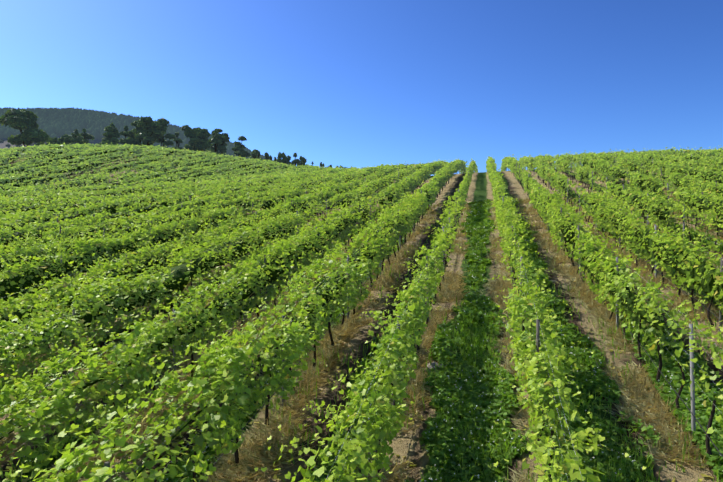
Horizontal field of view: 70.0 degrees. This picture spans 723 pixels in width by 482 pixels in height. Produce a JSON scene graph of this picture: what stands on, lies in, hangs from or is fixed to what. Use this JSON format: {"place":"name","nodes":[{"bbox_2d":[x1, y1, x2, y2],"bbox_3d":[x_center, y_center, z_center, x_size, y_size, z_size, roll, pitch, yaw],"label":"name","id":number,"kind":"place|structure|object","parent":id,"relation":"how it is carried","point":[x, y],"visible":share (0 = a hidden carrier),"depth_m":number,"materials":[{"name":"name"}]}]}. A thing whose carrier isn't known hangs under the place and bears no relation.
{"place":"outdoors","nodes":[
{"label":"outdoors","id":0,"kind":"place"},
{"bbox_2d":[0,210,721,480],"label":"trellis wires","id":1,"kind":"object","parent":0,"point":[379,365],"visible":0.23,"depth_m":8.79,"materials":[{"name":"grey metal"}]},
{"bbox_2d":[0,128,722,481],"bbox_3d":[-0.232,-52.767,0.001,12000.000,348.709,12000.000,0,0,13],"label":"ground","id":2,"kind":"structure","parent":0,"point":[404,442],"depth_m":12.42,"materials":[{"name":"soil"}]},
{"bbox_2d":[0,108,49,146],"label":"pine tree","id":3,"kind":"object","parent":2,"relation":"on","point":[24,120],"depth_m":138.22,"materials":[{"name":"green plant"}]},
{"bbox_2d":[0,138,101,146],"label":"scrub bushes","id":4,"kind":"object","parent":2,"relation":"on","point":[1,140],"depth_m":617.32,"materials":[{"name":"green plant"}]},
{"bbox_2d":[46,137,62,144],"bbox_3d":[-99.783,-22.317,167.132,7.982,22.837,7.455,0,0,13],"label":"bush","id":5,"kind":"object","parent":2,"relation":"on","point":[51,140],"visible":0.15,"depth_m":166.29,"materials":[{"name":"green plant"}]},
{"bbox_2d":[58,134,74,144],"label":"pine tree","id":6,"kind":"object","parent":2,"relation":"on","point":[65,139],"visible":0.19,"depth_m":168.81,"materials":[{"name":"green plant"}]},
{"bbox_2d":[70,129,81,144],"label":"pine tree","id":7,"kind":"object","parent":2,"relation":"on","point":[76,133],"depth_m":139.71,"materials":[{"name":"green plant"}]},
{"bbox_2d":[71,133,93,143],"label":"pine tree","id":8,"kind":"object","parent":2,"relation":"on","point":[90,136],"depth_m":177.31,"materials":[{"name":"green plant"}]},
{"bbox_2d":[80,129,88,142],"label":"pine tree","id":9,"kind":"object","parent":2,"relation":"on","point":[84,134],"depth_m":145.78,"materials":[{"name":"green plant"}]},
{"bbox_2d":[99,122,119,144],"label":"pine tree","id":10,"kind":"object","parent":2,"relation":"on","point":[112,133],"visible":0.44,"depth_m":134.49,"materials":[{"name":"green plant"}]},
{"bbox_2d":[118,126,129,143],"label":"pine tree","id":11,"kind":"object","parent":2,"relation":"on","point":[126,132],"depth_m":158.25,"materials":[{"name":"green plant"}]},
{"bbox_2d":[127,137,142,145],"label":"pine tree","id":12,"kind":"object","parent":2,"relation":"on","point":[130,138],"visible":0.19,"depth_m":191.49,"materials":[{"name":"green plant"}]},
{"bbox_2d":[0,107,273,160],"bbox_3d":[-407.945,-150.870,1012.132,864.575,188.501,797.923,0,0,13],"label":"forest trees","id":13,"kind":"object","parent":2,"relation":"on","point":[51,122],"visible":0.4,"depth_m":750.07,"materials":[{"name":"green plant"}]},
{"bbox_2d":[126,121,153,145],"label":"pine tree","id":14,"kind":"object","parent":2,"relation":"on","point":[137,129],"depth_m":159.72,"materials":[{"name":"green plant"}]},
{"bbox_2d":[134,116,165,145],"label":"pine tree","id":15,"kind":"object","parent":2,"relation":"on","point":[152,126],"depth_m":155.74,"materials":[{"name":"green plant"}]},
{"bbox_2d":[153,118,175,147],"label":"pine tree","id":16,"kind":"object","parent":2,"relation":"on","point":[163,123],"depth_m":160.97,"materials":[{"name":"green plant"}]},
{"bbox_2d":[171,132,182,149],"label":"pine tree","id":17,"kind":"object","parent":2,"relation":"on","point":[177,140],"depth_m":174.20,"materials":[{"name":"green plant"}]},
{"bbox_2d":[181,125,204,150],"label":"pine tree","id":18,"kind":"object","parent":2,"relation":"on","point":[190,133],"depth_m":170.22,"materials":[{"name":"green plant"}]},
{"bbox_2d":[193,127,211,151],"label":"pine tree","id":19,"kind":"object","parent":2,"relation":"on","point":[208,134],"visible":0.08,"depth_m":213.99,"materials":[{"name":"green plant"}]},
{"bbox_2d":[195,128,210,151],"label":"pine tree","id":20,"kind":"object","parent":2,"relation":"on","point":[200,134],"depth_m":175.62,"materials":[{"name":"green plant"}]},
{"bbox_2d":[205,130,226,154],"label":"pine tree","id":21,"kind":"object","parent":2,"relation":"on","point":[216,137],"depth_m":180.88,"materials":[{"name":"green plant"}]},
{"bbox_2d":[215,128,229,153],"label":"pine tree","id":22,"kind":"object","parent":2,"relation":"on","point":[219,130],"depth_m":184.62,"materials":[{"name":"green plant"}]},
{"bbox_2d":[234,136,250,156],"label":"pine tree","id":23,"kind":"object","parent":2,"relation":"on","point":[242,152],"depth_m":194.55,"materials":[{"name":"green plant"}]},
{"bbox_2d":[251,149,259,158],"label":"pine tree","id":24,"kind":"object","parent":2,"relation":"on","point":[255,152],"depth_m":208.83,"materials":[{"name":"green plant"}]},
{"bbox_2d":[273,152,281,162],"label":"pine tree","id":25,"kind":"object","parent":2,"relation":"on","point":[279,156],"depth_m":240.03,"materials":[{"name":"green plant"}]},
{"bbox_2d":[281,152,289,162],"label":"pine tree","id":26,"kind":"object","parent":2,"relation":"on","point":[283,156],"depth_m":241.53,"materials":[{"name":"green plant"}]},
{"bbox_2d":[286,155,293,164],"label":"pine tree","id":27,"kind":"object","parent":2,"relation":"on","point":[288,157],"visible":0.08,"depth_m":242.03,"materials":[{"name":"green plant"}]},
{"bbox_2d":[291,153,299,165],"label":"pine tree","id":28,"kind":"object","parent":2,"relation":"on","point":[296,161],"depth_m":242.86,"materials":[{"name":"green plant"}]},
{"bbox_2d":[0,250,721,481],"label":"vine shoot stems","id":29,"kind":"object","parent":2,"relation":"on","point":[368,374],"visible":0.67,"depth_m":8.32,"materials":[{"name":"green plant"}]},
{"bbox_2d":[0,246,722,481],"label":"vine leaves","id":30,"kind":"object","parent":2,"relation":"on","point":[231,370],"visible":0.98,"depth_m":8.63,"materials":[{"name":"green plant"}]},
{"bbox_2d":[0,190,722,481],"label":"clover cover","id":31,"kind":"object","parent":2,"relation":"on","point":[443,439],"depth_m":10.55,"materials":[{"name":"green plant"}]},
{"bbox_2d":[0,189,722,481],"bbox_3d":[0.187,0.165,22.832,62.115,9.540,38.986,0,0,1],"label":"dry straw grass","id":32,"kind":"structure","parent":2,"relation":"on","point":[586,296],"depth_m":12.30,"materials":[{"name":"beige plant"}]},
{"bbox_2d":[0,145,722,481],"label":"vine","id":33,"kind":"object","parent":2,"relation":"on","point":[179,274],"depth_m":18.94,"materials":[{"name":"green plant"}]},
{"bbox_2d":[0,142,722,341],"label":"vine leaves","id":34,"kind":"object","parent":33,"relation":"attached to","point":[280,246],"visible":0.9,"depth_m":27.21,"materials":[{"name":"green plant"}]},
{"bbox_2d":[0,199,722,481],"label":"vine leaf litter","id":35,"kind":"object","parent":2,"relation":"on","point":[275,475],"visible":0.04,"depth_m":10.99,"materials":[{"name":"plant"}]},
{"bbox_2d":[2,150,722,481],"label":"trellis posts","id":36,"kind":"object","parent":2,"relation":"on","point":[693,423],"visible":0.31,"depth_m":15.45,"materials":[{"name":"grey metal"}]},
{"bbox_2d":[24,199,721,481],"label":"clover flower heads","id":37,"kind":"object","parent":2,"relation":"on","point":[478,475],"visible":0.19,"depth_m":10.28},
{"bbox_2d":[347,231,684,371],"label":"field stones","id":38,"kind":"object","parent":2,"relation":"on","point":[432,365],"visible":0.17,"depth_m":11.99,"materials":[{"name":"grey stone"}]},
{"bbox_2d":[0,0,722,175],"label":"sky","id":39,"kind":"structure","parent":0,"point":[345,83],"materials":[{"name":"blue"}]},
{"bbox_2d":[24,247,722,481],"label":"trellis drip hose","id":40,"kind":"object","parent":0,"point":[531,391],"visible":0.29,"depth_m":10.50,"materials":[{"name":"black plastic"}]}
]}

